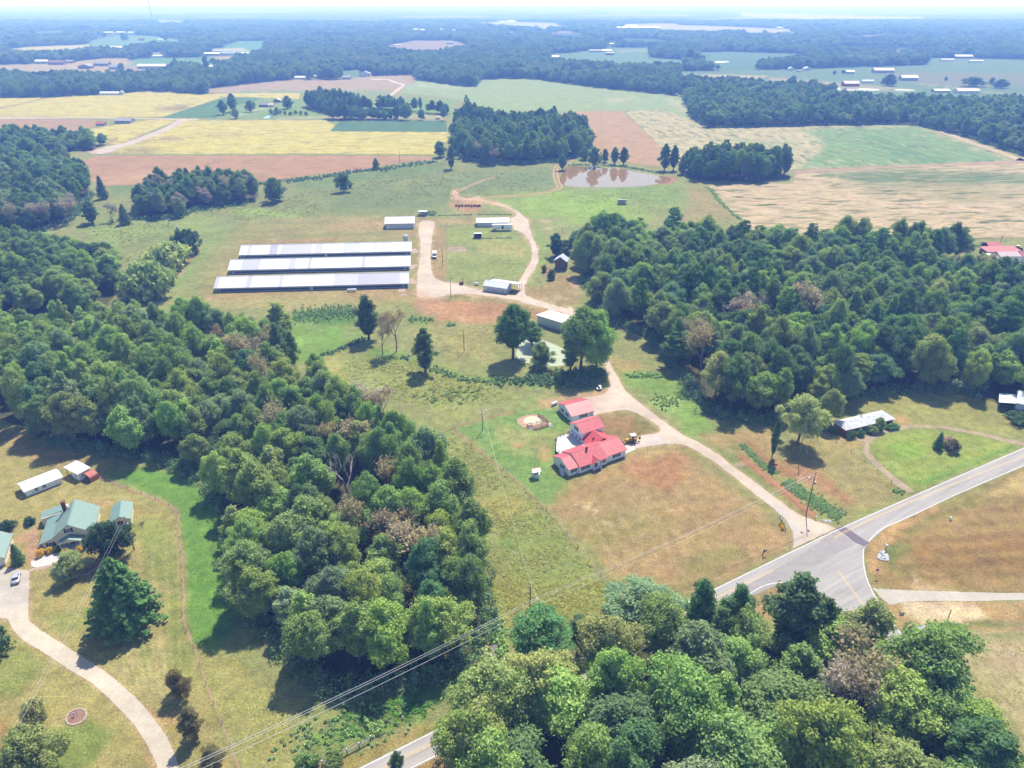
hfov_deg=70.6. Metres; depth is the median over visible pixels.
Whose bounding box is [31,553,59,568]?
paved walk
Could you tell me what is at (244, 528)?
broadleaf tree
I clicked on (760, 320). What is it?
broadleaf tree
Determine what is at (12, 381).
broadleaf tree
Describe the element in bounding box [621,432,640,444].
backhoe loader
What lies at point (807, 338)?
broadleaf tree
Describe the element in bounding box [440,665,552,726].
broadleaf tree
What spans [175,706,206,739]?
ornamental tree
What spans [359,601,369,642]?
broadleaf tree
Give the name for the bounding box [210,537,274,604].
broadleaf tree
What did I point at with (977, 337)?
broadleaf tree
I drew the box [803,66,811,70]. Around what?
barn
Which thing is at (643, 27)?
poultry shed
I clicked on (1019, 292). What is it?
pine tree
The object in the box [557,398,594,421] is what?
garage
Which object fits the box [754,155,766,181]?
pine tree
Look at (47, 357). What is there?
broadleaf tree
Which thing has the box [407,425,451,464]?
broadleaf tree
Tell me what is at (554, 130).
pine tree
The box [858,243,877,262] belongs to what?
pine tree
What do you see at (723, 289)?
broadleaf tree
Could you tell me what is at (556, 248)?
broadleaf tree
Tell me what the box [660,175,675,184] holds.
pond bank
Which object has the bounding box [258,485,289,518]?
broadleaf tree
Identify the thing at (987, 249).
long red shed
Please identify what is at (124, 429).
broadleaf tree
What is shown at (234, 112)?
broadleaf tree
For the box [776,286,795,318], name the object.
pine tree
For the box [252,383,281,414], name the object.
broadleaf tree
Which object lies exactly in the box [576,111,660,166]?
plowed field
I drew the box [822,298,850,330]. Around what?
broadleaf tree
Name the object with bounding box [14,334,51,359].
broadleaf tree
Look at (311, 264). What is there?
poultry shed
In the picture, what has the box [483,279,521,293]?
metal garage
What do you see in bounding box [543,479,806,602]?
power line
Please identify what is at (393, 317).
bare tree
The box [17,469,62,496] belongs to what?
storage building
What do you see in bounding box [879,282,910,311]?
broadleaf tree
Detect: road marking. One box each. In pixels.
[361,448,1023,767]
[381,569,772,767]
[385,570,773,767]
[411,582,837,767]
[834,456,1023,538]
[835,455,1023,536]
[863,549,900,633]
[869,465,1023,540]
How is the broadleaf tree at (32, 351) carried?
on the ground at (638, 504)
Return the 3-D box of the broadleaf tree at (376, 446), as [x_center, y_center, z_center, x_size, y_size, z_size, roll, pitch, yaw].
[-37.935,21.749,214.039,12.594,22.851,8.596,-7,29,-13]
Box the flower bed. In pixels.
[65,708,86,724]
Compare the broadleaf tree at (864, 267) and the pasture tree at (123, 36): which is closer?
the broadleaf tree at (864, 267)
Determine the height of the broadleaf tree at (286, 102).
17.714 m
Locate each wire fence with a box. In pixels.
[101,476,235,760]
[456,410,601,574]
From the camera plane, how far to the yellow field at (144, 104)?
1038.32 m
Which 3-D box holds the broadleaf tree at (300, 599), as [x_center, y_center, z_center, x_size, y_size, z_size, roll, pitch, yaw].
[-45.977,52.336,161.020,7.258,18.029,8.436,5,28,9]
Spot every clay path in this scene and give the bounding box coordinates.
[99,476,239,767]
[451,427,606,582]
[454,412,513,427]
[740,455,816,516]
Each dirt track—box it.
[0,97,48,108]
[794,156,1023,172]
[921,126,1020,160]
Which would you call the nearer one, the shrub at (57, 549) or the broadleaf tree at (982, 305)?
the shrub at (57, 549)
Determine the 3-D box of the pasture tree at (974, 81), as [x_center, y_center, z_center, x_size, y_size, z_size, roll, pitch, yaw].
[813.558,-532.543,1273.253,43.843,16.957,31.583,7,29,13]
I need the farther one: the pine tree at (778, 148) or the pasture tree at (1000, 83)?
the pasture tree at (1000, 83)
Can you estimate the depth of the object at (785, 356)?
257.93 m
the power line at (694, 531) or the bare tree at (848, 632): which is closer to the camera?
the bare tree at (848, 632)
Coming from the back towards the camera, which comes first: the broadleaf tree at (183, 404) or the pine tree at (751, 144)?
the pine tree at (751, 144)
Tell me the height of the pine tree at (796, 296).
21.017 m
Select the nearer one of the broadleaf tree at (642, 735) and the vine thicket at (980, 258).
the broadleaf tree at (642, 735)
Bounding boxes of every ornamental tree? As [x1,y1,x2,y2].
[48,549,92,586]
[162,667,192,698]
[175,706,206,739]
[197,743,228,767]
[943,438,962,453]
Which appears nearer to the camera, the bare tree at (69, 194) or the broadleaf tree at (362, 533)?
the broadleaf tree at (362, 533)
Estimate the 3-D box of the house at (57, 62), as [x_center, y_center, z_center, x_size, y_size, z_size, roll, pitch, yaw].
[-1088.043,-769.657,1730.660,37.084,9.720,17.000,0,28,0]
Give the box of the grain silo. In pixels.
[403,234,407,240]
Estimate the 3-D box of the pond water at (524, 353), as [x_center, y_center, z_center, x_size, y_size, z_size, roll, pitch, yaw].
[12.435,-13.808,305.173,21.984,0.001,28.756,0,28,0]
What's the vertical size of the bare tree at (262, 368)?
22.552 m
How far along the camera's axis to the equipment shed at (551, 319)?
327.50 m
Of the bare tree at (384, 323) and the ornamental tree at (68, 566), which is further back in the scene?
the bare tree at (384, 323)
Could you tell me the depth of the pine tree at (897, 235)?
393.92 m
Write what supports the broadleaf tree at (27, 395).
on the ground at (638, 504)
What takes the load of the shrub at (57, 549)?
on the ground at (638, 504)
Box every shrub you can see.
[0,519,17,531]
[23,516,36,525]
[35,548,45,558]
[44,546,55,553]
[54,545,62,552]
[75,545,82,552]
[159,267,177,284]
[292,750,322,767]
[323,748,345,767]
[547,269,555,279]
[828,425,837,434]
[846,429,857,438]
[856,427,864,437]
[864,424,878,434]
[872,417,886,431]
[886,422,900,429]
[1002,407,1023,426]
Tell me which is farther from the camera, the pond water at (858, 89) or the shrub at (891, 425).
the pond water at (858, 89)
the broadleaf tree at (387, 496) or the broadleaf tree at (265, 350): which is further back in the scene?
the broadleaf tree at (265, 350)
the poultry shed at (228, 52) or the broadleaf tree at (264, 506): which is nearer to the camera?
the broadleaf tree at (264, 506)
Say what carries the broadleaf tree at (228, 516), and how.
on the ground at (638, 504)
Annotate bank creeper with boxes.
[738,442,847,520]
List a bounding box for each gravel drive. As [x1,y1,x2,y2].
[0,117,197,120]
[0,568,178,767]
[87,120,185,153]
[371,78,404,95]
[417,190,570,314]
[564,307,834,547]
[847,424,1023,492]
[873,588,1023,604]
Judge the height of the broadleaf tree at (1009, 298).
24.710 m
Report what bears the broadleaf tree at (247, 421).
on the ground at (638, 504)
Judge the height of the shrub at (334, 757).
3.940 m
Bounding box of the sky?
[0,0,1023,5]
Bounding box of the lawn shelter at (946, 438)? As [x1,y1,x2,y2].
[944,436,952,442]
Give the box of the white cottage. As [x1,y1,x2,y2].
[1018,251,1023,261]
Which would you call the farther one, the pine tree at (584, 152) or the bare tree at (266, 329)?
the pine tree at (584, 152)
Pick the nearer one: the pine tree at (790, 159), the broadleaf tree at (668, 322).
the broadleaf tree at (668, 322)
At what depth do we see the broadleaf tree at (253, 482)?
194.95 m
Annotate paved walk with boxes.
[28,564,56,571]
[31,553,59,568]
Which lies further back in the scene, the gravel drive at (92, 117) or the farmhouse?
the gravel drive at (92, 117)
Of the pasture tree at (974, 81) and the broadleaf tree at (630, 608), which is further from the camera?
the pasture tree at (974, 81)
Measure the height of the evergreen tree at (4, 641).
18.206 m
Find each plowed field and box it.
[0,119,96,130]
[83,155,431,185]
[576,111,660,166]
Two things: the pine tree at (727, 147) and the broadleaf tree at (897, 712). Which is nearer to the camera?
the broadleaf tree at (897, 712)
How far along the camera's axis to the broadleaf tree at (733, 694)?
138.11 m
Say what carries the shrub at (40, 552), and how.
on the ground at (638, 504)
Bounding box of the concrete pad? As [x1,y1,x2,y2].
[410,278,416,283]
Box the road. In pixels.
[359,447,1023,767]
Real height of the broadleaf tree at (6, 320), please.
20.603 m
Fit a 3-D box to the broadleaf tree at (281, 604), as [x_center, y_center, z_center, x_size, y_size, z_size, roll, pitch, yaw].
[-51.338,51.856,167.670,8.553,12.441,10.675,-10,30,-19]
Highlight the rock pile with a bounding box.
[877,550,888,560]
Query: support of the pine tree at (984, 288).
on the ground at (638, 504)
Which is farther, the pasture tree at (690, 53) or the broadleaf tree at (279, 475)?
the pasture tree at (690, 53)
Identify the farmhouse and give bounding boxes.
[553,416,626,475]
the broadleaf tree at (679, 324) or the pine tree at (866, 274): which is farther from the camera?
the pine tree at (866, 274)
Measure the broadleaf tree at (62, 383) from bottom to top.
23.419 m
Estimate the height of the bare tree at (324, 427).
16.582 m
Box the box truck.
[432,251,436,258]
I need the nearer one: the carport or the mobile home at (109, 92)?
the carport
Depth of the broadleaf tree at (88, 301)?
307.28 m
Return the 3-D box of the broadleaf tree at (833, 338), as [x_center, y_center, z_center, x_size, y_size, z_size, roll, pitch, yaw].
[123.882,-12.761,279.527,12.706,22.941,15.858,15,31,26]
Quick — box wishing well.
[531,467,541,478]
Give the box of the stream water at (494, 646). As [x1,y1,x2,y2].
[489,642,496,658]
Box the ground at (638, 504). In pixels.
[0,6,1023,767]
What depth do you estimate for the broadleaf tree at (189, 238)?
417.19 m
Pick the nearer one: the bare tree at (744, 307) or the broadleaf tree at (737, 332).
the broadleaf tree at (737, 332)
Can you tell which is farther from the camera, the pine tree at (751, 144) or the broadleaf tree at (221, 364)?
the pine tree at (751, 144)
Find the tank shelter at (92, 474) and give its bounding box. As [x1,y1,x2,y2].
[82,469,98,481]
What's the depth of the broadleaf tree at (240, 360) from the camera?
265.28 m
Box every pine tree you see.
[498,138,506,160]
[508,110,516,120]
[511,136,518,159]
[529,131,537,140]
[552,122,557,132]
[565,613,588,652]
[579,147,590,159]
[587,146,602,165]
[593,215,611,234]
[596,255,615,273]
[600,149,608,160]
[607,213,619,232]
[610,147,620,163]
[617,147,630,164]
[626,232,636,240]
[630,277,649,323]
[663,218,676,232]
[664,206,683,227]
[676,302,690,318]
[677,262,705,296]
[685,232,704,242]
[690,155,703,179]
[695,225,710,245]
[701,150,707,174]
[705,144,712,156]
[706,148,716,176]
[711,153,719,176]
[716,149,729,181]
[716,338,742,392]
[719,240,734,257]
[721,139,729,147]
[725,143,732,150]
[726,154,735,181]
[727,149,737,180]
[728,308,753,330]
[729,274,741,287]
[730,247,743,265]
[732,143,739,150]
[736,149,746,179]
[736,219,751,233]
[738,142,746,148]
[738,152,749,179]
[740,239,756,253]
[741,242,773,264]
[742,260,751,270]
[743,152,755,178]
[744,148,752,178]
[746,143,754,149]
[746,267,763,301]
[747,225,766,235]
[752,142,760,151]
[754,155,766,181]
[754,301,771,314]
[755,258,768,272]
[756,143,765,152]
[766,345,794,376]
[768,148,774,173]
[773,147,783,175]
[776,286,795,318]
[777,229,792,249]
[777,288,801,314]
[781,143,788,155]
[781,146,793,175]
[782,152,792,175]
[802,223,819,245]
[804,313,828,345]
[811,320,824,353]
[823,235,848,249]
[848,235,866,249]
[852,352,873,382]
[856,236,880,260]
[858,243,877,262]
[860,271,869,282]
[871,271,890,281]
[875,227,891,251]
[880,313,898,323]
[886,261,906,271]
[890,231,903,246]
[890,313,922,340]
[894,287,919,315]
[897,245,921,268]
[900,267,911,280]
[928,229,944,255]
[944,327,969,381]
[970,284,992,302]
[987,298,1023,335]
[992,267,1021,289]
[1002,287,1023,324]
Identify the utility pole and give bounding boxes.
[798,422,806,459]
[805,473,815,514]
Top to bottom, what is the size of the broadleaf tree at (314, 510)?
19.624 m
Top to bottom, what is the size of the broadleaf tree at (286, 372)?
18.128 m
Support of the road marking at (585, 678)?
on the road
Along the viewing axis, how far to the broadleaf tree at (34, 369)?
255.25 m
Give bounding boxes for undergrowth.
[26,114,1023,749]
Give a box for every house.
[37,499,100,550]
[48,60,66,64]
[78,64,93,68]
[93,61,110,65]
[114,118,134,123]
[258,102,267,106]
[294,76,305,78]
[359,71,370,76]
[824,410,894,435]
[871,68,894,72]
[997,390,1023,410]
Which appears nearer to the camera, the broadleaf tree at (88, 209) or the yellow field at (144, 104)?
the broadleaf tree at (88, 209)
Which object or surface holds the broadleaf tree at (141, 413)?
on the ground at (638, 504)
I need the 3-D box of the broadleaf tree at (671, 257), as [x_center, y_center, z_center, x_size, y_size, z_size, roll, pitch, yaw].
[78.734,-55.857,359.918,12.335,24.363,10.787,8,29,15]
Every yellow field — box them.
[0,91,220,117]
[0,97,43,106]
[90,120,175,144]
[110,120,449,154]
[199,93,299,98]
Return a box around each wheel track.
[450,176,497,199]
[454,177,495,199]
[480,159,570,197]
[481,157,577,198]
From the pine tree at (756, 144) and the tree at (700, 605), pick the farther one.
the pine tree at (756, 144)
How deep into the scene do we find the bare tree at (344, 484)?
211.95 m
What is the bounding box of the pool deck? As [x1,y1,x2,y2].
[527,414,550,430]
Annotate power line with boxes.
[13,531,116,727]
[181,599,533,767]
[188,599,537,767]
[203,613,521,767]
[539,474,809,596]
[539,477,805,598]
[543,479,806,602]
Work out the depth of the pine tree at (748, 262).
362.10 m
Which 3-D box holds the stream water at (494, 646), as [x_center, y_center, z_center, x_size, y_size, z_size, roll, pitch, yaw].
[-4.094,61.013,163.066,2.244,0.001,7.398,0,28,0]
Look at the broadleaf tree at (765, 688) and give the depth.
140.75 m
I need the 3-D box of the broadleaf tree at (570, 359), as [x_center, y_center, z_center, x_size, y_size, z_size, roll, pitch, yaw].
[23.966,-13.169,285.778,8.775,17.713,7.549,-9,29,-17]
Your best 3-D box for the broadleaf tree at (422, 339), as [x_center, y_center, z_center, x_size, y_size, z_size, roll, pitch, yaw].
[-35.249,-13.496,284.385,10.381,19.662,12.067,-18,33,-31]
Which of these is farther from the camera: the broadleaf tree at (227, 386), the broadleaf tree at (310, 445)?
the broadleaf tree at (227, 386)
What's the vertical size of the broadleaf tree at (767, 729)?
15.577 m
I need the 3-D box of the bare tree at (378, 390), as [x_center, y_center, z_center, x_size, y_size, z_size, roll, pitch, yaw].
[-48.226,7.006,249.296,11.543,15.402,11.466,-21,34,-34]
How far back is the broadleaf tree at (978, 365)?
266.24 m
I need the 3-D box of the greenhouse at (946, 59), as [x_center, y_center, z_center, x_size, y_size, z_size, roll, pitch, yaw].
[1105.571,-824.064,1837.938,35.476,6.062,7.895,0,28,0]
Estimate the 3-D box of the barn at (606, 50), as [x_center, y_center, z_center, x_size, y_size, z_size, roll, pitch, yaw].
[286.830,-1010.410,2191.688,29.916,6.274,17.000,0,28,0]
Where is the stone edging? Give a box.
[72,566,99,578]
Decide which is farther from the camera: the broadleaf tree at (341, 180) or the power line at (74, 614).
the broadleaf tree at (341, 180)
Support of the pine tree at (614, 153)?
on the ground at (638, 504)
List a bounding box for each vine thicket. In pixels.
[939,253,956,264]
[954,255,962,262]
[974,253,986,262]
[981,252,993,262]
[988,252,999,261]
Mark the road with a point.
(847, 563)
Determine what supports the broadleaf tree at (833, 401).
on the ground at (638, 504)
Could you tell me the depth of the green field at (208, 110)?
989.85 m
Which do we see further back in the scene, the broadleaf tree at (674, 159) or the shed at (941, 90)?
the shed at (941, 90)
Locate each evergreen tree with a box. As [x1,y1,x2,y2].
[0,625,16,654]
[9,543,25,566]
[80,520,135,560]
[83,557,168,646]
[95,175,108,199]
[931,433,944,450]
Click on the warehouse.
(144, 66)
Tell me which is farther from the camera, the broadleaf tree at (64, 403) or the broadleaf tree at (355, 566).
the broadleaf tree at (64, 403)
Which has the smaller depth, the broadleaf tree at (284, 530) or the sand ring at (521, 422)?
the broadleaf tree at (284, 530)
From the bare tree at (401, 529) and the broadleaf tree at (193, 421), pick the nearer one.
the bare tree at (401, 529)
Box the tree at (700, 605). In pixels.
[682,577,717,624]
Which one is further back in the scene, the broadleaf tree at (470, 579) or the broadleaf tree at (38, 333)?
the broadleaf tree at (38, 333)
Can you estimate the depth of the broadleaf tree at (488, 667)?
133.24 m
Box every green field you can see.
[161,97,258,118]
[330,121,446,131]
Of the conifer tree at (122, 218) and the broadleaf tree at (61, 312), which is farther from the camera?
the conifer tree at (122, 218)
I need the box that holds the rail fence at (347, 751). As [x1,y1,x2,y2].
[321,735,370,765]
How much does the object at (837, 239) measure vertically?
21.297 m
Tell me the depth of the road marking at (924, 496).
214.92 m
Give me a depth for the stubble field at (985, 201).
543.78 m
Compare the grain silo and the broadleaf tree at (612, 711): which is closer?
the broadleaf tree at (612, 711)
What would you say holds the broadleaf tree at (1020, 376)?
on the ground at (638, 504)
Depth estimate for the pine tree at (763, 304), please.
311.38 m
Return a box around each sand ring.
[517,414,548,429]
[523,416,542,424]
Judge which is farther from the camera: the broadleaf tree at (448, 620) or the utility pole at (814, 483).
the utility pole at (814, 483)
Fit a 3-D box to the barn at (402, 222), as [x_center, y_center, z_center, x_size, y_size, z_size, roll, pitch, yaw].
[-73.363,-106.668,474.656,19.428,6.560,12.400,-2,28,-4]
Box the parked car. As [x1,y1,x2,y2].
[11,571,20,584]
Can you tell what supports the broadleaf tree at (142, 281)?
on the ground at (638, 504)
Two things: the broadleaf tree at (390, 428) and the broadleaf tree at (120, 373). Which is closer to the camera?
the broadleaf tree at (390, 428)
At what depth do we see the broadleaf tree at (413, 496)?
189.16 m
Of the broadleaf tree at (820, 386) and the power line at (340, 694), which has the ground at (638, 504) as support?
the broadleaf tree at (820, 386)
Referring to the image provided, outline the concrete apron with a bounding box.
[624,444,635,453]
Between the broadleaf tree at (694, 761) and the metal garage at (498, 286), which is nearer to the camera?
the broadleaf tree at (694, 761)
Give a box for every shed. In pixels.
[95,122,106,125]
[108,65,118,69]
[108,500,133,526]
[204,52,220,55]
[213,272,409,291]
[221,51,239,54]
[228,255,411,273]
[239,241,411,258]
[342,75,351,78]
[476,217,508,226]
[537,310,571,330]
[589,49,600,51]
[617,27,658,28]
[931,89,950,92]
[979,246,1020,253]
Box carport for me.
[63,460,90,480]
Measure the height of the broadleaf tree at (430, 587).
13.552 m
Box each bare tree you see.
[0,200,16,224]
[23,200,38,225]
[32,199,51,227]
[52,196,76,223]
[62,191,74,211]
[102,203,117,220]
[209,323,221,336]
[218,174,229,186]
[222,329,253,357]
[236,336,263,352]
[247,349,272,378]
[251,323,270,346]
[254,396,289,426]
[259,328,270,342]
[305,397,342,421]
[314,445,356,497]
[315,417,338,441]
[331,487,366,553]
[335,413,370,440]
[344,378,372,405]
[362,383,400,414]
[364,386,388,407]
[365,501,419,543]
[373,451,395,485]
[375,307,406,350]
[375,311,394,353]
[383,517,444,583]
[473,140,479,155]
[490,145,498,162]
[681,320,717,378]
[682,313,708,360]
[721,291,756,311]
[734,297,760,318]
[753,291,774,308]
[792,277,826,312]
[816,652,878,709]
[827,613,910,713]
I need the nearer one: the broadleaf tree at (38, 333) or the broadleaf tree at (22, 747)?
the broadleaf tree at (22, 747)
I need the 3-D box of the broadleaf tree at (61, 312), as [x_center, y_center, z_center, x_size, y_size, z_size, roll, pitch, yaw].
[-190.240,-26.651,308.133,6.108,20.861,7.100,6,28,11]
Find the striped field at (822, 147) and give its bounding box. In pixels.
[625,110,1011,168]
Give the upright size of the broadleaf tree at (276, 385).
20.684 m
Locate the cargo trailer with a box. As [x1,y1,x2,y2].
[492,224,511,230]
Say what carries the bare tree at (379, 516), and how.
on the ground at (638, 504)
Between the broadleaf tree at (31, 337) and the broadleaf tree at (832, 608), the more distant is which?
the broadleaf tree at (31, 337)
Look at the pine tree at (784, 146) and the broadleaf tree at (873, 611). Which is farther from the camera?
the pine tree at (784, 146)
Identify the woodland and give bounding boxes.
[0,18,1023,767]
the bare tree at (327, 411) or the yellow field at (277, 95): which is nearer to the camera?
the bare tree at (327, 411)
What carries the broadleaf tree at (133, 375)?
on the ground at (638, 504)
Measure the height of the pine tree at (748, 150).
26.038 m
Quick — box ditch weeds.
[108,158,984,759]
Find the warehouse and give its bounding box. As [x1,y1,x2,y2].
[137,64,166,68]
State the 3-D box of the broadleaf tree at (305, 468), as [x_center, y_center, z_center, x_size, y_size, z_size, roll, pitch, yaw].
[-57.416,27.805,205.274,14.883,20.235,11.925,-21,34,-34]
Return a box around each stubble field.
[708,163,1023,238]
[962,631,1023,754]
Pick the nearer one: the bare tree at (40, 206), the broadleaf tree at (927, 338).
the broadleaf tree at (927, 338)
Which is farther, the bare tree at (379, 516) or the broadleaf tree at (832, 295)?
the broadleaf tree at (832, 295)
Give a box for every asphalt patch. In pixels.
[714,530,853,605]
[836,526,868,545]
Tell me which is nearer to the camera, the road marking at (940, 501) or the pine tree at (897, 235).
the road marking at (940, 501)
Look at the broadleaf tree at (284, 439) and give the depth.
216.48 m
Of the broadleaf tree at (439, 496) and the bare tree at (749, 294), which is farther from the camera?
the bare tree at (749, 294)
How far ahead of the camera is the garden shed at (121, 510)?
203.71 m
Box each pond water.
[516,340,565,365]
[560,166,670,187]
[838,88,880,90]
[887,89,913,90]
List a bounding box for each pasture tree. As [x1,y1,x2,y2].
[117,63,124,68]
[119,33,128,39]
[201,54,209,68]
[685,49,698,57]
[879,74,896,85]
[960,76,987,85]
[988,77,995,82]
[990,79,1010,87]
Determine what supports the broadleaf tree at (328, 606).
on the ground at (638, 504)
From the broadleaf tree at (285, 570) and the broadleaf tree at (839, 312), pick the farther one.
the broadleaf tree at (839, 312)
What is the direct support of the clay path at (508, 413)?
on the ground at (638, 504)
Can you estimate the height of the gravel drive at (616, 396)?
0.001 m
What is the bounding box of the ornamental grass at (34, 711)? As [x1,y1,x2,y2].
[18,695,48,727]
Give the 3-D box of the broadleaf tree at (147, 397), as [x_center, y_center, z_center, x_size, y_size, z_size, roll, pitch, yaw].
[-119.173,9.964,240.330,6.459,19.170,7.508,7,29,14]
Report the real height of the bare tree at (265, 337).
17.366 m
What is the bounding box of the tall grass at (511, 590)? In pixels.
[87,172,1023,767]
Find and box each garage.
[0,531,13,565]
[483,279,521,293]
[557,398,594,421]
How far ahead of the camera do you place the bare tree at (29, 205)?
462.59 m
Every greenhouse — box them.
[939,58,954,60]
[968,60,983,61]
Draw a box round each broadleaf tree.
[0,309,18,334]
[0,332,22,351]
[0,356,4,396]
[0,366,35,413]
[0,721,74,767]
[5,362,26,377]
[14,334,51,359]
[14,394,52,435]
[15,340,51,370]
[18,384,43,432]
[22,361,52,391]
[27,318,50,340]
[33,330,49,343]
[38,351,59,376]
[39,391,99,443]
[46,370,86,405]
[49,327,76,351]
[52,351,76,382]
[54,299,73,326]
[63,346,75,361]
[69,358,88,388]
[69,400,106,440]
[71,341,97,360]
[73,241,100,264]
[76,372,100,399]
[79,200,99,223]
[79,314,104,340]
[84,293,93,313]
[87,358,115,384]
[87,383,108,419]
[89,318,102,335]
[89,324,132,352]
[93,350,113,364]
[97,376,122,417]
[101,404,146,452]
[107,300,125,322]
[109,314,142,342]
[110,333,139,364]
[112,367,127,383]
[113,378,163,408]
[114,258,175,303]
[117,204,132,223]
[120,370,153,395]
[125,303,153,321]
[127,342,158,372]
[128,312,141,333]
[128,395,155,449]
[132,319,164,345]
[139,240,193,270]
[141,389,159,438]
[152,389,192,439]
[153,343,190,387]
[153,400,186,447]
[158,332,187,352]
[160,367,204,399]
[164,310,192,339]
[168,296,189,320]
[169,227,201,254]
[170,346,194,365]
[174,397,192,437]
[177,364,188,374]
[180,325,209,359]
[182,406,210,438]
[186,294,213,330]
[186,367,220,391]
[195,399,224,446]
[197,449,227,494]
[204,338,235,361]
[209,352,234,378]
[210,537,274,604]
[214,99,227,114]
[214,376,237,396]
[217,388,259,419]
[217,504,240,536]
[218,433,257,460]
[218,447,264,507]
[220,517,269,554]
[222,312,234,332]
[222,321,246,337]
[225,412,242,432]
[225,506,267,539]
[225,562,285,620]
[226,93,237,108]
[227,315,261,344]
[230,108,238,117]
[230,459,281,508]
[232,348,257,375]
[233,516,270,552]
[236,403,266,446]
[237,312,261,336]
[241,370,269,399]
[244,99,255,111]
[249,422,274,459]
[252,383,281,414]
[254,496,282,526]
[255,340,277,367]
[256,443,285,471]
[258,302,294,330]
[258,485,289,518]
[259,507,306,556]
[262,177,288,201]
[264,427,304,467]
[265,550,304,587]
[266,377,301,405]
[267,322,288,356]
[269,357,301,384]
[269,408,294,432]
[269,466,290,490]
[271,586,299,626]
[273,386,306,413]
[277,483,324,515]
[280,609,337,667]
[281,493,329,529]
[282,95,294,108]
[284,456,298,484]
[286,404,319,441]
[286,453,335,494]
[288,589,314,620]
[289,435,332,471]
[290,524,332,577]
[290,594,348,654]
[301,482,334,514]
[301,564,351,600]
[303,546,343,595]
[306,392,340,448]
[307,368,332,399]
[310,519,362,571]
[311,495,335,521]
[315,520,332,537]
[321,373,349,406]
[324,432,351,484]
[327,510,370,546]
[330,601,382,663]
[332,399,352,433]
[333,172,352,191]
[340,560,365,587]
[340,566,382,605]
[343,384,364,420]
[349,471,381,530]
[351,294,379,339]
[355,401,376,429]
[355,429,375,475]
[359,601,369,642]
[360,484,408,534]
[361,426,398,484]
[361,551,404,589]
[362,595,409,668]
[364,533,406,568]
[372,158,379,168]
[373,404,383,428]
[376,409,416,443]
[377,571,405,609]
[384,421,402,455]
[386,751,403,767]
[387,442,434,488]
[390,456,423,494]
[391,486,428,533]
[395,440,419,469]
[399,608,423,649]
[400,594,476,655]
[402,535,441,588]
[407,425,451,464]
[410,326,439,372]
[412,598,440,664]
[414,464,444,494]
[414,578,449,606]
[421,478,460,525]
[423,508,453,536]
[429,525,461,575]
[429,702,522,767]
[432,439,450,470]
[434,141,445,156]
[434,555,483,602]
[436,455,477,511]
[439,462,447,474]
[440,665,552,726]
[445,145,456,168]
[447,553,488,614]
[447,690,514,755]
[449,496,494,537]
[451,653,527,714]
[452,517,492,567]
[453,722,523,767]
[493,303,533,358]
[497,646,582,725]
[502,601,577,656]
[505,718,557,767]
[512,657,600,744]
[526,321,543,345]
[530,341,557,369]
[545,233,564,256]
[556,153,567,169]
[560,304,605,368]
[560,612,648,675]
[561,339,578,370]
[561,718,613,767]
[562,239,572,252]
[573,689,658,741]
[576,308,619,367]
[585,645,656,702]
[593,737,645,767]
[600,573,690,625]
[609,713,672,767]
[637,590,685,658]
[645,649,728,759]
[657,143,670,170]
[659,249,678,269]
[659,309,693,337]
[659,330,698,363]
[661,753,719,767]
[662,618,737,683]
[666,699,788,767]
[668,144,679,170]
[668,317,685,360]
[673,251,693,271]
[678,155,686,173]
[697,263,718,290]
[699,349,737,399]
[706,605,735,636]
[707,277,735,313]
[714,668,744,719]
[715,596,775,650]
[718,350,752,408]
[719,282,755,311]
[719,582,763,631]
[721,323,753,349]
[722,633,769,690]
[736,663,836,727]
[739,351,767,397]
[740,331,764,364]
[745,305,772,335]
[746,716,809,767]
[747,270,770,300]
[759,276,786,309]
[759,570,833,650]
[760,339,779,371]
[761,314,796,349]
[763,268,778,289]
[763,694,883,767]
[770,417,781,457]
[771,641,826,687]
[773,367,794,411]
[775,393,833,442]
[777,344,813,370]
[791,322,820,359]
[805,615,892,677]
[808,373,831,399]
[814,597,842,652]
[816,286,842,312]
[817,323,847,356]
[818,270,850,294]
[819,387,847,419]
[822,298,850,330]
[824,342,859,386]
[833,366,865,397]
[840,597,897,648]
[841,272,871,291]
[846,287,865,316]
[847,262,875,282]
[847,730,942,767]
[848,319,879,360]
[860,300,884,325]
[861,649,951,748]
[862,282,879,303]
[868,618,990,720]
[870,275,894,296]
[874,324,897,352]
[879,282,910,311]
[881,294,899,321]
[889,325,918,375]
[893,315,926,340]
[902,231,922,253]
[906,335,959,386]
[911,333,952,368]
[917,230,932,249]
[919,697,1012,762]
[921,288,953,321]
[923,314,968,352]
[939,715,1022,767]
[952,326,1003,368]
[955,311,976,350]
[956,296,998,328]
[960,348,992,388]
[993,331,1023,367]
[997,296,1017,329]
[1010,282,1023,295]
[1012,367,1023,389]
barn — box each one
[34,59,48,63]
[384,216,414,228]
[554,254,568,269]
[602,49,611,51]
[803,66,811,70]
[841,81,859,85]
[844,70,854,73]
[898,75,918,80]
[952,55,972,57]
[953,88,979,93]
[980,242,1002,245]
[985,251,1020,260]
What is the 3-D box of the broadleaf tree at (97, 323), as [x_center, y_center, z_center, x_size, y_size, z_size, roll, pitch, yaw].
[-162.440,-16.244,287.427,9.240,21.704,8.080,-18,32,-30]
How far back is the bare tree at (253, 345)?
279.04 m
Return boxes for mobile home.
[100,91,119,94]
[861,79,873,82]
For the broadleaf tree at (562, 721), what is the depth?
136.58 m
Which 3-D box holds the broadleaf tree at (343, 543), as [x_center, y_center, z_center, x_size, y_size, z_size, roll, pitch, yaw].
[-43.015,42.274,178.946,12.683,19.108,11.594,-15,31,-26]

